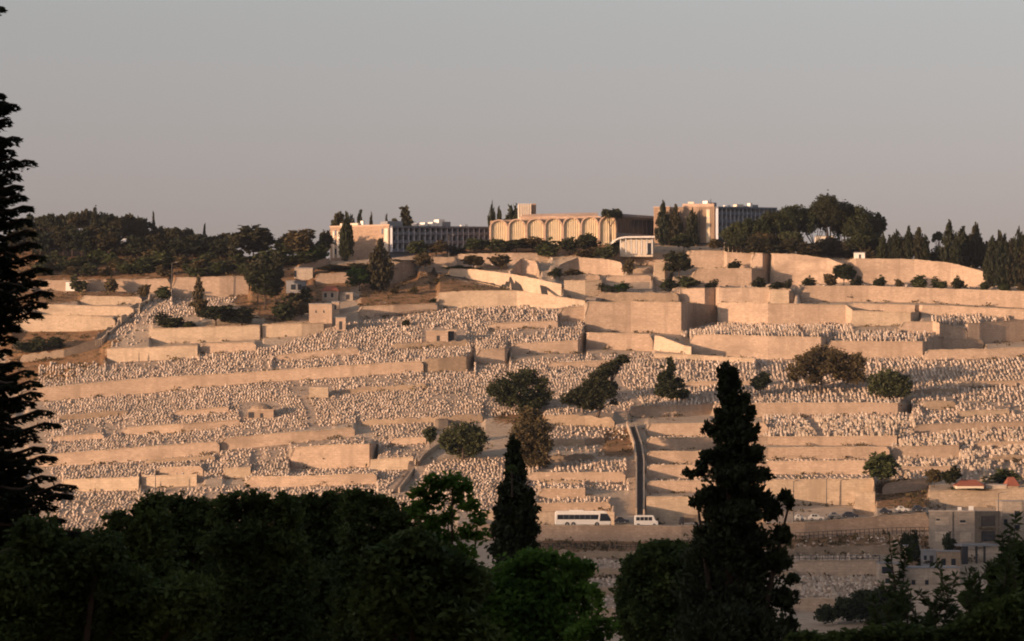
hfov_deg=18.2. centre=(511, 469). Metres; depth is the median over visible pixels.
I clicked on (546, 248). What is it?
shrub
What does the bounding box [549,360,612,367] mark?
retaining wall
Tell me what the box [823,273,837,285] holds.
shrub
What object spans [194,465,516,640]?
leafy near tree
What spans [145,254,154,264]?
shrub
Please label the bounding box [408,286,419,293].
shrub
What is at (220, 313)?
round tree
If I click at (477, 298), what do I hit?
retaining wall
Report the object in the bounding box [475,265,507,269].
retaining wall
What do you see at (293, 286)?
window
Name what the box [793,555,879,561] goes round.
railing fence
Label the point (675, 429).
retaining wall
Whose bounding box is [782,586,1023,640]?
shrub
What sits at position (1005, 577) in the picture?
leafy shoots
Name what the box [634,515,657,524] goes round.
minibus
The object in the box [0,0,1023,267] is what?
sky
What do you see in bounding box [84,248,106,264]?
shrub
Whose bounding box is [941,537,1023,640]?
corner tree
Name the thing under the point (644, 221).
window
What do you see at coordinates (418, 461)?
stair parapet
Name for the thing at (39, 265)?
shrub
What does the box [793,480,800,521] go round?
street lamp
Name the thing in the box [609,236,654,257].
white pavilion
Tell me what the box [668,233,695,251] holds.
round tree
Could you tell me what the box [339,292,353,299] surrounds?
annexe
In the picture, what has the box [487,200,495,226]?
cypress tree
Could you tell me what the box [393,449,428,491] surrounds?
diagonal stair path
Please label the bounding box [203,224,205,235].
cypress tree
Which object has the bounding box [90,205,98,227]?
conifer tree
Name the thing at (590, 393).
leaning pine
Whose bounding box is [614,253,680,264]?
retaining wall
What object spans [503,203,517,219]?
round tree
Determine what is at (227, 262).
shrub
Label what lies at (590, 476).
retaining wall
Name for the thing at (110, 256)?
shrub
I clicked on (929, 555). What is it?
outbuilding
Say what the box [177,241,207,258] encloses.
round tree
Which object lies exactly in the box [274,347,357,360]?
retaining wall
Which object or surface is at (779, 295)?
retaining wall
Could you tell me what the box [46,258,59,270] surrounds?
shrub
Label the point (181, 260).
shrub
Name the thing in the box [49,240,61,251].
round tree
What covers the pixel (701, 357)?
retaining wall
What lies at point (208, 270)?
shrub
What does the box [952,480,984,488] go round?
house
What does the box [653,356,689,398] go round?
conifer tree
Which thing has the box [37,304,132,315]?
retaining wall
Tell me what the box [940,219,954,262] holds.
cypress tree
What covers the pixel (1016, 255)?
cypress tree
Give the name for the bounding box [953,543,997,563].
carport
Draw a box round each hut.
[335,317,346,330]
[853,252,864,257]
[876,562,899,586]
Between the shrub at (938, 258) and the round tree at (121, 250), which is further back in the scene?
the round tree at (121, 250)
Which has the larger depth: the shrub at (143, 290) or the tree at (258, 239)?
the tree at (258, 239)
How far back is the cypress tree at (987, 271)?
938.19 m
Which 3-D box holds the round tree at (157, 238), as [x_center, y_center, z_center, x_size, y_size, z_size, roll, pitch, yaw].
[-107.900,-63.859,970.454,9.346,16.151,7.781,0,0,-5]
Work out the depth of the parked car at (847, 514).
683.49 m
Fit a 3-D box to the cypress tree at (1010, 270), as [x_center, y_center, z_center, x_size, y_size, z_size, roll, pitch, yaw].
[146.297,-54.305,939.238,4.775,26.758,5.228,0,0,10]
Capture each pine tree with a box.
[7,230,26,259]
[25,213,40,228]
[34,216,52,231]
[47,225,69,245]
[56,214,65,220]
[58,211,71,226]
[60,228,79,257]
[82,208,92,227]
[107,216,127,235]
[109,213,122,239]
[122,213,148,238]
[134,216,156,234]
[162,227,186,238]
[183,233,203,239]
[199,247,228,255]
[217,232,231,242]
[226,235,244,255]
[243,254,269,304]
[329,211,344,250]
[486,366,553,412]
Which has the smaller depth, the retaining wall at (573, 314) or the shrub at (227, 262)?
the retaining wall at (573, 314)
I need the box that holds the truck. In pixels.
[678,515,698,524]
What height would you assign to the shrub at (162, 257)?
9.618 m
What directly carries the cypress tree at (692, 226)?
on the terraced hillside
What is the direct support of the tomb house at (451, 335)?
on the terraced hillside
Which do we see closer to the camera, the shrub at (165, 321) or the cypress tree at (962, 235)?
the shrub at (165, 321)
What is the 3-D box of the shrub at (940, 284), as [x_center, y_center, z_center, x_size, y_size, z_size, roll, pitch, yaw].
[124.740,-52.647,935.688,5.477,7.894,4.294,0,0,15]
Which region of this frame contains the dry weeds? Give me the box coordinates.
[9,247,1023,598]
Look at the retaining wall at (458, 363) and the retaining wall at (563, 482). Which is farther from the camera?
the retaining wall at (458, 363)
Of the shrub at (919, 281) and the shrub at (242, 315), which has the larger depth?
the shrub at (919, 281)
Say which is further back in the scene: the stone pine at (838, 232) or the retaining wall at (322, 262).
the stone pine at (838, 232)
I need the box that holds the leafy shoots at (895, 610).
[862,532,980,628]
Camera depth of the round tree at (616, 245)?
974.58 m
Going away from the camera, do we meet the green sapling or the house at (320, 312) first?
the green sapling
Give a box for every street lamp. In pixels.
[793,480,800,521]
[826,477,833,504]
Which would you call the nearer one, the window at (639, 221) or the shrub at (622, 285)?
the shrub at (622, 285)
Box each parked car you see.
[614,517,628,523]
[794,514,805,520]
[808,514,824,520]
[828,512,841,518]
[841,512,858,517]
[879,508,891,513]
[895,506,909,512]
[912,505,925,511]
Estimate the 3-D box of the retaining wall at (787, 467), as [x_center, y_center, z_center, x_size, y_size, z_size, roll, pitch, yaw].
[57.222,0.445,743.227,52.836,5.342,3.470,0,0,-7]
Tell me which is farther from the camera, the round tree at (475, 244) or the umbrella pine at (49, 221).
the umbrella pine at (49, 221)
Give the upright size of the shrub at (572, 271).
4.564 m
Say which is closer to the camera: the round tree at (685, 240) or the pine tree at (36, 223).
the round tree at (685, 240)
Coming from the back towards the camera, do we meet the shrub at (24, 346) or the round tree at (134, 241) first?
the round tree at (134, 241)
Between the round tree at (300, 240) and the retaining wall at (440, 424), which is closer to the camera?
the retaining wall at (440, 424)
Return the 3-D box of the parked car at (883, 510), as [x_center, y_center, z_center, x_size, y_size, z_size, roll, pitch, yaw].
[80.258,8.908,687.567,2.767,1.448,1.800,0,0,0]
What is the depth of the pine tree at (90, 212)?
1049.33 m
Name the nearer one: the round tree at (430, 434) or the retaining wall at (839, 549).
the retaining wall at (839, 549)
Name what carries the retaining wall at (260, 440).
on the terraced hillside
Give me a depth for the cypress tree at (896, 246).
962.38 m
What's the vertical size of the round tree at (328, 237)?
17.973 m
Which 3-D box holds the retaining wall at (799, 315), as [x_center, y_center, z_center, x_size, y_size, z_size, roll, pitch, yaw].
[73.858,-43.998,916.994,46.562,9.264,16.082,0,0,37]
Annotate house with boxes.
[308,303,333,326]
[321,286,339,300]
[426,331,448,342]
[447,330,456,340]
[899,566,960,584]
[929,504,1000,550]
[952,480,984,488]
[983,484,1006,488]
[1003,477,1019,487]
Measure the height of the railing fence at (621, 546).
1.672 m
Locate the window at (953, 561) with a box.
[951,559,955,565]
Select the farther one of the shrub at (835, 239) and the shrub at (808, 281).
the shrub at (835, 239)
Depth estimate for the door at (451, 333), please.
881.78 m
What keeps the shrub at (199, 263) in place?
on the terraced hillside
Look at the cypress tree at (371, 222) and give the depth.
1039.75 m
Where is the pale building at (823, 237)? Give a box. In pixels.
[814,236,833,240]
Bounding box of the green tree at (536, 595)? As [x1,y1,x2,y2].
[477,546,598,640]
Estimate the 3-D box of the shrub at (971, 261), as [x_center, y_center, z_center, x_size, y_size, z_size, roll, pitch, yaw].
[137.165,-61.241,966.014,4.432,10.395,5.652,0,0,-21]
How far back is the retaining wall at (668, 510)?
699.34 m
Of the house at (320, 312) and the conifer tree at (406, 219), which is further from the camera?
the conifer tree at (406, 219)
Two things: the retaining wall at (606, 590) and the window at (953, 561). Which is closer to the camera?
the retaining wall at (606, 590)
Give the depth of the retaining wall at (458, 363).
857.79 m
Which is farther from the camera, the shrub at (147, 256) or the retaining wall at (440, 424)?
the shrub at (147, 256)
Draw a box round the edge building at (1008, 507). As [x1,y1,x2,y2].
[995,500,1023,538]
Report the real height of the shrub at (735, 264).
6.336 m
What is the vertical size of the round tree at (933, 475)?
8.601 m
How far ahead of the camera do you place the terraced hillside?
829.54 m
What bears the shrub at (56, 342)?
on the terraced hillside
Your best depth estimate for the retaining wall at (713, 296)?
932.14 m
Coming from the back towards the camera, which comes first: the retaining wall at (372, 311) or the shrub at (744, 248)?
the shrub at (744, 248)
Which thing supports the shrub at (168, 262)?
on the terraced hillside
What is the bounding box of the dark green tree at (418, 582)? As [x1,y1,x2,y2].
[344,524,511,640]
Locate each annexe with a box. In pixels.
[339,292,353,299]
[936,550,960,566]
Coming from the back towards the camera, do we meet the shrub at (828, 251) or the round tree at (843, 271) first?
the shrub at (828, 251)
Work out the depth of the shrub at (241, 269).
946.80 m
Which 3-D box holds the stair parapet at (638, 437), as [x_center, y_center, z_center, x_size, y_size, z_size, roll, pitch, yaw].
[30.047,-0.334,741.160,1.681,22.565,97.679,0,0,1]
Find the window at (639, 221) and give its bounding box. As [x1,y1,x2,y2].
[638,220,641,233]
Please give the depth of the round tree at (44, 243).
968.55 m
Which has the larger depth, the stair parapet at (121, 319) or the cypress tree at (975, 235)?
the cypress tree at (975, 235)
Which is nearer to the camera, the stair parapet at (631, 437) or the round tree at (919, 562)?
the round tree at (919, 562)
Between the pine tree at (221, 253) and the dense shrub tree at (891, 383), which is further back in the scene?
the pine tree at (221, 253)
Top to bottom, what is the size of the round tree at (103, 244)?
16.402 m
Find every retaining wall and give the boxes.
[16,314,114,331]
[19,361,422,401]
[20,339,100,362]
[28,441,218,466]
[37,278,169,291]
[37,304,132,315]
[53,433,101,441]
[60,410,127,419]
[64,476,138,491]
[80,296,141,304]
[107,345,196,361]
[123,419,239,434]
[142,474,196,487]
[146,455,214,463]
[151,325,260,343]
[157,466,202,476]
[173,276,248,297]
[174,407,228,416]
[201,342,255,352]
[221,427,354,449]
[225,466,250,477]
[247,473,376,486]
[262,322,323,338]
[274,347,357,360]
[291,443,376,468]
[298,258,328,268]
[315,272,348,283]
[340,383,425,393]
[359,303,436,317]
[361,414,482,425]
[370,456,412,470]
[387,260,416,283]
[391,436,425,444]
[393,339,467,348]
[424,356,473,371]
[430,257,456,270]
[435,418,447,429]
[439,290,584,307]
[450,268,560,295]
[457,253,548,264]
[457,512,928,541]
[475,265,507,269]
[476,348,508,363]
[476,511,613,524]
[489,320,557,328]
[512,336,584,353]
[513,259,538,277]
[528,472,624,481]
[536,502,610,510]
[539,488,585,498]
[543,548,794,558]
[545,414,613,427]
[545,480,581,484]
[547,453,593,461]
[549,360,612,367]
[551,437,604,445]
[556,567,794,577]
[558,257,623,274]
[560,275,599,280]
[560,301,598,321]
[564,280,601,296]
[576,607,617,617]
[581,332,652,350]
[585,301,716,334]
[596,586,615,595]
[599,292,677,300]
[607,275,650,282]
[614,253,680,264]
[631,403,712,416]
[633,268,651,272]
[646,435,897,449]
[646,446,889,463]
[646,460,868,478]
[646,480,763,492]
[646,496,763,523]
[647,422,767,436]
[655,262,671,285]
[655,335,690,354]
[655,353,754,363]
[677,287,793,306]
[686,381,750,386]
[688,250,753,268]
[690,334,833,358]
[693,268,769,286]
[713,402,910,417]
[717,302,851,327]
[752,253,849,284]
[766,478,873,504]
[770,289,788,302]
[793,597,835,611]
[794,559,876,576]
[795,545,921,554]
[801,285,1023,307]
[827,338,983,357]
[850,258,983,286]
[850,303,1023,319]
[852,310,919,325]
[855,492,874,514]
[882,477,927,494]
[891,444,959,458]
[901,321,966,338]
[901,465,951,472]
[914,388,957,393]
[914,421,1023,433]
[923,400,954,409]
[925,347,1023,359]
[929,487,1023,507]
[958,409,1008,417]
[960,380,1023,386]
[965,319,1023,342]
[975,441,1023,447]
[992,454,1023,461]
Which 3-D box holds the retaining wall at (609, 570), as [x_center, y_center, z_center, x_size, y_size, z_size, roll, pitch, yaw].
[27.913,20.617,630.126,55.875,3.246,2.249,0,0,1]
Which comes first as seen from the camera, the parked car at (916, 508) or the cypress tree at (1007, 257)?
the parked car at (916, 508)
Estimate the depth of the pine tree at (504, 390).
804.56 m
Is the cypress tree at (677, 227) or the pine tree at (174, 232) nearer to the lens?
the cypress tree at (677, 227)
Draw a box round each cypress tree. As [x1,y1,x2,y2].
[144,218,149,234]
[150,211,156,231]
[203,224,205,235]
[338,210,354,260]
[356,210,361,222]
[366,237,394,289]
[369,212,372,224]
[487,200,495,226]
[497,206,501,219]
[654,200,669,245]
[667,208,672,245]
[668,203,682,245]
[685,207,699,245]
[875,231,887,258]
[885,235,892,258]
[889,229,903,258]
[900,238,905,258]
[903,225,914,258]
[908,227,925,259]
[920,234,930,259]
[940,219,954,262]
[950,231,962,263]
[957,226,971,251]
[966,233,973,266]
[968,221,983,267]
[975,237,985,267]
[982,240,996,287]
[982,241,987,262]
[986,235,997,254]
[989,246,1003,286]
[993,239,1005,285]
[994,229,1003,245]
[1000,241,1011,285]
[1004,241,1016,286]
[1007,246,1022,286]
[1012,225,1023,248]
[1014,247,1023,284]
[1020,242,1023,285]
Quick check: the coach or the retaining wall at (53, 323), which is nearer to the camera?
the coach
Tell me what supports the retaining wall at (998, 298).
on the terraced hillside
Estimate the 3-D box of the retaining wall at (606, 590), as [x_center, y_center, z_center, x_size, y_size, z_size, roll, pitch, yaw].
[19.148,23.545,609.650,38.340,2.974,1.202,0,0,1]
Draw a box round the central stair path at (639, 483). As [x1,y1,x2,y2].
[630,427,642,514]
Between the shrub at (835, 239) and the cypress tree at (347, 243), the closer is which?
the cypress tree at (347, 243)
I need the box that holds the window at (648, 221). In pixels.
[647,220,650,234]
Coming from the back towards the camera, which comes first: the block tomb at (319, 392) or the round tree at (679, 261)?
the round tree at (679, 261)
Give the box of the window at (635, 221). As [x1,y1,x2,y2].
[634,219,637,233]
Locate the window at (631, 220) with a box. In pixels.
[630,219,633,233]
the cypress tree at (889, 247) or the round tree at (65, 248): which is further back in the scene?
the round tree at (65, 248)
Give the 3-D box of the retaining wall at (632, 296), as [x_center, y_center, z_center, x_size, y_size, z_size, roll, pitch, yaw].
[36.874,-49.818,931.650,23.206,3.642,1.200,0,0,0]
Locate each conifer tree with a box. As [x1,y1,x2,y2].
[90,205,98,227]
[188,274,207,311]
[392,205,414,225]
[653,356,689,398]
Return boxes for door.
[248,412,253,417]
[448,331,453,340]
[647,243,650,254]
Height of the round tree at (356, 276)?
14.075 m
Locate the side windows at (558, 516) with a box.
[557,515,598,518]
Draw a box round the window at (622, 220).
[621,218,624,232]
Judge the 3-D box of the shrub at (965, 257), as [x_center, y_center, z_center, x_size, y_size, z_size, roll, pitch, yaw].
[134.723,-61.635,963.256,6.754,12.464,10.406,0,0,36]
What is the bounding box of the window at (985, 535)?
[981,531,994,540]
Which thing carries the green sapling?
on the terraced hillside
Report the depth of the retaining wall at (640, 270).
960.12 m
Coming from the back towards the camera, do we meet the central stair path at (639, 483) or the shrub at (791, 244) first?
the shrub at (791, 244)
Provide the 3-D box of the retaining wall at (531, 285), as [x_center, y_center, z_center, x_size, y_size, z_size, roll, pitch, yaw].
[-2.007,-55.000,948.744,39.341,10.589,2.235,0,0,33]
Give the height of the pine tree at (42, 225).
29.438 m
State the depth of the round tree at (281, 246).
969.38 m
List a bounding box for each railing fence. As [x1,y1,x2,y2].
[378,309,429,316]
[539,543,637,548]
[602,288,678,293]
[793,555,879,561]
[795,527,928,539]
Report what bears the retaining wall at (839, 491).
on the terraced hillside
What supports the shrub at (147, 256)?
on the terraced hillside
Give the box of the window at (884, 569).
[882,567,891,573]
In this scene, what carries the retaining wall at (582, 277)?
on the terraced hillside
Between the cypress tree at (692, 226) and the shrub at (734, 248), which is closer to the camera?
the shrub at (734, 248)
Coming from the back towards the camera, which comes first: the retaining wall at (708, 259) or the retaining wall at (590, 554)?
the retaining wall at (708, 259)
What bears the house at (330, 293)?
on the terraced hillside
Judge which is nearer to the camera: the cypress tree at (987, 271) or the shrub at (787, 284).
the shrub at (787, 284)
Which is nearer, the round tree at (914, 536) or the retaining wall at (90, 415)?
the round tree at (914, 536)
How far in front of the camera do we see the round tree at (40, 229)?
970.50 m
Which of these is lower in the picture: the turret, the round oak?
the round oak
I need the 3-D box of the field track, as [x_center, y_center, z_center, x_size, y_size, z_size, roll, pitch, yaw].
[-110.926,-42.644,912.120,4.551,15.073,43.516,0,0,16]
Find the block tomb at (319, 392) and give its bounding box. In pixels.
[309,387,328,398]
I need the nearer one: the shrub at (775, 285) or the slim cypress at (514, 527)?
the slim cypress at (514, 527)
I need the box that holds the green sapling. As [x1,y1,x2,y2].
[558,582,622,640]
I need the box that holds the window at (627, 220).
[626,219,629,232]
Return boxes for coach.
[555,510,610,524]
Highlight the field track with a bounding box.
[95,297,147,338]
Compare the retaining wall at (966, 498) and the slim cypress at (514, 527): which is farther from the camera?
the retaining wall at (966, 498)
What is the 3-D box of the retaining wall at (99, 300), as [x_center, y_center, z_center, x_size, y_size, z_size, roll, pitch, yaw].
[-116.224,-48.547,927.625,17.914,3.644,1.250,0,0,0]
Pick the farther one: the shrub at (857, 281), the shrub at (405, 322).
the shrub at (857, 281)
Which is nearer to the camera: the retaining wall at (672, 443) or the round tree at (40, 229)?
the retaining wall at (672, 443)
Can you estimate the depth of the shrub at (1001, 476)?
724.83 m
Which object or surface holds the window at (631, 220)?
in the arched hall
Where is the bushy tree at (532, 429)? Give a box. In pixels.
[506,405,554,467]
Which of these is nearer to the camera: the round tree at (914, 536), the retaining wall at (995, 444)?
the round tree at (914, 536)
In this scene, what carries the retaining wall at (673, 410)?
on the terraced hillside
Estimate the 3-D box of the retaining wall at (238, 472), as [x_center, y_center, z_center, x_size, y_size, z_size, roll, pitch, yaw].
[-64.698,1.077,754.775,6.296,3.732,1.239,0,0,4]
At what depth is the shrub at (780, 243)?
967.54 m
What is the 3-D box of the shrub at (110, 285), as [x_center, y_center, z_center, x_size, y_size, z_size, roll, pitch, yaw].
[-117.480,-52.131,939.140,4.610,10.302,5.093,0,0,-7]
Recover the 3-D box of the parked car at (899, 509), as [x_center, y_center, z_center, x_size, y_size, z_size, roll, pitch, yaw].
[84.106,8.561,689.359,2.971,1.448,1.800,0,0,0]
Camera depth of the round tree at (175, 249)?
966.57 m
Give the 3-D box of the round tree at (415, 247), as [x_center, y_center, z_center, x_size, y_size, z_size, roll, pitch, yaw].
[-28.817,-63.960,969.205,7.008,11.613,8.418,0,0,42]
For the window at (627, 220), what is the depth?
996.14 m
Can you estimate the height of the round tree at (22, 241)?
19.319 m
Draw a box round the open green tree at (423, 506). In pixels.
[403,469,491,558]
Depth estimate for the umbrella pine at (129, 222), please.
1034.27 m
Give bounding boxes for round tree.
[12,227,25,256]
[24,226,47,250]
[27,231,53,254]
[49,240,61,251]
[57,225,71,255]
[68,227,94,255]
[75,227,97,256]
[84,225,103,249]
[90,231,125,252]
[100,225,121,252]
[114,244,131,257]
[125,234,144,256]
[143,232,169,254]
[166,237,191,256]
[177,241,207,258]
[194,304,233,325]
[203,238,229,252]
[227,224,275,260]
[247,268,284,308]
[265,251,284,304]
[272,237,294,255]
[277,228,315,254]
[318,229,334,252]
[344,267,370,290]
[349,214,354,222]
[405,239,428,254]
[413,252,433,270]
[422,425,437,447]
[427,240,449,256]
[459,254,484,268]
[463,238,487,253]
[486,254,511,267]
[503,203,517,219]
[507,239,533,252]
[519,236,544,252]
[559,236,579,256]
[574,232,601,250]
[611,241,619,253]
[662,250,693,276]
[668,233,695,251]
[707,238,724,248]
[749,371,772,393]
[832,263,856,285]
[862,451,901,489]
[898,532,909,551]
[906,539,920,565]
[908,529,918,544]
[915,558,930,565]
[924,468,941,487]
[939,465,962,488]
[942,531,957,549]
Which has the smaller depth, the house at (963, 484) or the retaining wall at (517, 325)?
the house at (963, 484)
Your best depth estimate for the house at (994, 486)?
714.00 m
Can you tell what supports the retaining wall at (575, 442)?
on the terraced hillside
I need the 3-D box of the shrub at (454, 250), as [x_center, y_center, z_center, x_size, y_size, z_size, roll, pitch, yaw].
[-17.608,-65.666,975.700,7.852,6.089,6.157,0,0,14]
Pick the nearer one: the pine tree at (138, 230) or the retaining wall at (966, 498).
the retaining wall at (966, 498)
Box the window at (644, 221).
[643,220,646,233]
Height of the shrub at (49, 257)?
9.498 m
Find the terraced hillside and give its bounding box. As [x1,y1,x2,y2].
[0,245,1023,640]
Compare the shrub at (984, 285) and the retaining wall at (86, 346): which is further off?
the shrub at (984, 285)
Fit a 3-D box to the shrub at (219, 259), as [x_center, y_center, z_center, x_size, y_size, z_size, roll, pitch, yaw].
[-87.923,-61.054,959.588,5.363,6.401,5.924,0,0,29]
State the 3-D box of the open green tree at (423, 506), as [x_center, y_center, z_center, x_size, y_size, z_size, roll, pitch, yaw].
[-1.170,5.842,57.981,1.629,11.713,0.903,0,0,0]
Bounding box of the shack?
[903,545,920,565]
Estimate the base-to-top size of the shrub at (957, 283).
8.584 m
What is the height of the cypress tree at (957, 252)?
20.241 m
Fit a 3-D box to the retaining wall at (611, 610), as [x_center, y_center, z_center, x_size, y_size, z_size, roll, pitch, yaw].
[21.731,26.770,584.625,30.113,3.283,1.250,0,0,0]
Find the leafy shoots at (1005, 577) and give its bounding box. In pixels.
[953,511,1023,615]
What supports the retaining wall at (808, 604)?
on the terraced hillside
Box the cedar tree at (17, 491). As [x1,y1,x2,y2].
[0,6,104,635]
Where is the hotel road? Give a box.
[412,260,605,300]
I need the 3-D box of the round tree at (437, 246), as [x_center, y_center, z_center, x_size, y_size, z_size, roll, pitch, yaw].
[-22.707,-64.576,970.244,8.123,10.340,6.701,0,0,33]
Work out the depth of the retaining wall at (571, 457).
755.50 m
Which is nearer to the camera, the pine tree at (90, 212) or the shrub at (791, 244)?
the shrub at (791, 244)
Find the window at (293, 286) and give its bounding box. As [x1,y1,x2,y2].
[291,284,295,289]
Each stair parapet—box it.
[97,294,153,345]
[398,443,440,492]
[626,421,636,514]
[634,422,644,514]
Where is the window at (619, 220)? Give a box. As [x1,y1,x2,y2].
[617,218,620,232]
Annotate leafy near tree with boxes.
[63,464,516,640]
[146,471,515,640]
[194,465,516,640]
[288,472,514,640]
[318,465,517,640]
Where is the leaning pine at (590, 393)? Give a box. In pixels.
[559,354,630,417]
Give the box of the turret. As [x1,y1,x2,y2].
[331,301,340,313]
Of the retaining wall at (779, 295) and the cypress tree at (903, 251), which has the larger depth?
the cypress tree at (903, 251)
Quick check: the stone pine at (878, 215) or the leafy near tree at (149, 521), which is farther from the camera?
the stone pine at (878, 215)
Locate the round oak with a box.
[437,419,489,460]
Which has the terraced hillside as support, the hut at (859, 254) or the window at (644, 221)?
the hut at (859, 254)
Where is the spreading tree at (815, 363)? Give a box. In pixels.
[783,343,867,393]
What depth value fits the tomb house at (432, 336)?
879.86 m
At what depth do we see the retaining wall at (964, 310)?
916.37 m
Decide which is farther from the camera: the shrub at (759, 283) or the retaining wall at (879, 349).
the shrub at (759, 283)
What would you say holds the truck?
on the valley road
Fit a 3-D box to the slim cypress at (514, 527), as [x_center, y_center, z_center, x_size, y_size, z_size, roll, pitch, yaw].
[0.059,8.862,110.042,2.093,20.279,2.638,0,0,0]
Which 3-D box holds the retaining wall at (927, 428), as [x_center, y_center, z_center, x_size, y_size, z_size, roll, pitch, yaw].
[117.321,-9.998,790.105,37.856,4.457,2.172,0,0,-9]
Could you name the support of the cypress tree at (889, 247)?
on the terraced hillside
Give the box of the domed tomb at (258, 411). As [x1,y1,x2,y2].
[247,404,275,418]
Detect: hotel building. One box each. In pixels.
[330,219,488,260]
[654,201,778,247]
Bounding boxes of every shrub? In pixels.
[0,510,224,640]
[14,336,47,352]
[27,336,49,350]
[31,259,48,275]
[36,254,57,265]
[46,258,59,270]
[47,336,66,348]
[54,258,70,270]
[60,266,79,275]
[67,256,87,266]
[69,274,89,292]
[76,262,100,276]
[79,257,96,266]
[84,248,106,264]
[96,265,113,276]
[98,253,107,263]
[103,252,123,264]
[104,275,118,292]
[106,258,127,267]
[113,260,124,270]
[117,262,137,274]
[123,256,143,263]
[128,258,156,273]
[137,284,150,296]
[138,249,153,258]
[139,254,151,260]
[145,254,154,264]
[150,250,171,267]
[151,312,184,327]
[154,285,172,298]
[155,264,175,276]
[165,257,175,265]
[170,255,192,267]
[180,321,196,327]
[181,258,200,270]
[183,265,205,276]
[188,259,206,269]
[192,251,222,264]
[204,262,220,274]
[207,259,242,270]
[208,255,224,262]
[211,261,230,274]
[222,306,258,325]
[224,252,246,262]
[225,257,238,270]
[235,263,246,274]
[245,248,297,264]
[271,297,298,321]
[283,251,320,263]
[285,286,312,305]
[293,300,308,316]
[306,243,329,260]
[312,236,328,255]
[316,264,346,271]
[345,263,366,269]
[389,285,399,293]
[401,318,409,325]
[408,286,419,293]
[432,278,440,283]
[441,265,482,269]
[444,244,466,254]
[485,238,512,252]
[534,236,561,256]
[547,268,563,277]
[561,268,585,275]
[573,246,601,257]
[591,243,620,258]
[596,283,617,292]
[614,281,631,291]
[622,258,635,274]
[658,278,679,291]
[674,275,702,287]
[704,279,720,287]
[720,242,740,252]
[727,259,742,267]
[739,243,748,252]
[745,235,764,253]
[750,277,766,287]
[757,241,775,252]
[762,238,782,253]
[767,281,783,288]
[773,239,787,253]
[779,237,802,253]
[782,279,792,288]
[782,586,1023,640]
[785,241,821,256]
[801,275,816,285]
[811,239,829,255]
[813,584,909,624]
[820,236,840,252]
[820,244,830,255]
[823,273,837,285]
[828,239,856,257]
[849,276,862,285]
[865,245,880,258]
[872,274,887,285]
[894,279,904,286]
[910,275,926,287]
[928,245,939,260]
[931,276,947,288]
[934,254,943,261]
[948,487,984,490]
[950,275,967,288]
[953,245,970,265]
[964,252,974,266]
[979,281,988,289]
[980,468,1021,483]
[997,283,1010,290]
[1016,283,1023,290]
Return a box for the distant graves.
[38,257,1023,607]
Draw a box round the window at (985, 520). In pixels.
[981,516,994,525]
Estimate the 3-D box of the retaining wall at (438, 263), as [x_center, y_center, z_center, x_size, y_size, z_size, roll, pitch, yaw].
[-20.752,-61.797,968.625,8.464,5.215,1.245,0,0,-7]
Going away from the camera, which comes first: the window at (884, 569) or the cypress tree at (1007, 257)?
the window at (884, 569)
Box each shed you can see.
[65,281,74,290]
[286,280,306,292]
[294,268,313,279]
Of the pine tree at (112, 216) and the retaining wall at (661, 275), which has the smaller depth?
the retaining wall at (661, 275)
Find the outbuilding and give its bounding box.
[919,549,935,565]
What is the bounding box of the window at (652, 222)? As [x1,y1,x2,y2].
[651,221,653,234]
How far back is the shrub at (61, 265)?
955.50 m
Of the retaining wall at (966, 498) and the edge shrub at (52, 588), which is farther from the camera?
the retaining wall at (966, 498)
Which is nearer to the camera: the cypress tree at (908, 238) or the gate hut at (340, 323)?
the gate hut at (340, 323)
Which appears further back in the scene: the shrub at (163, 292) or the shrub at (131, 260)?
the shrub at (131, 260)
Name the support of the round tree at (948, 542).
on the terraced hillside
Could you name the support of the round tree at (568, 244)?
on the terraced hillside
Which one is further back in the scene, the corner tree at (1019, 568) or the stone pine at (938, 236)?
the stone pine at (938, 236)
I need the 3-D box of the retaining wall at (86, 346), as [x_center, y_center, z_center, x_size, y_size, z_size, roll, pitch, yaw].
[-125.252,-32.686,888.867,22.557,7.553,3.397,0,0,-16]
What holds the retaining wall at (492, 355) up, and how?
on the terraced hillside
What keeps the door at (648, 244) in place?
in the white pavilion
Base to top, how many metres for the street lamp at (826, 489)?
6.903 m
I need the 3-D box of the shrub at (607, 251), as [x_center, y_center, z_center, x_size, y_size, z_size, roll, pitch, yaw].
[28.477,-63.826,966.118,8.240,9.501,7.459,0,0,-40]
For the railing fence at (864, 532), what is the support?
on the terraced hillside
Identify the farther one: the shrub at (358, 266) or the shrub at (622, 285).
the shrub at (358, 266)
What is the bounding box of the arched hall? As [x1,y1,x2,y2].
[489,204,653,244]
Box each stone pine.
[601,208,622,241]
[719,221,741,240]
[725,234,751,252]
[739,215,772,235]
[747,230,780,242]
[761,209,799,235]
[770,204,817,253]
[774,230,803,253]
[795,198,832,243]
[809,193,849,256]
[829,199,863,241]
[840,205,881,237]
[844,229,879,256]
[869,212,887,234]
[931,231,943,245]
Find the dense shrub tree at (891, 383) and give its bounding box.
[866,367,914,398]
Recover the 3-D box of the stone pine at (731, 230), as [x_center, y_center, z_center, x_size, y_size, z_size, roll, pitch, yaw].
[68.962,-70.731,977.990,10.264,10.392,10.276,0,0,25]
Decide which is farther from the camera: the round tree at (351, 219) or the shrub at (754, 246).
the round tree at (351, 219)
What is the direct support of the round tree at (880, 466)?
on the terraced hillside
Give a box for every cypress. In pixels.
[484,433,541,571]
[668,360,802,640]
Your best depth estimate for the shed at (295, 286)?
937.00 m
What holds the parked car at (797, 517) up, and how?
on the terraced hillside
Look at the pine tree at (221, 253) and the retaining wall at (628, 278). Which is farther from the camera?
the pine tree at (221, 253)
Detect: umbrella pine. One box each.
[15,217,36,228]
[35,213,60,231]
[67,210,89,228]
[89,211,112,226]
[120,215,141,238]
[155,227,180,236]
[184,227,194,234]
[199,235,226,243]

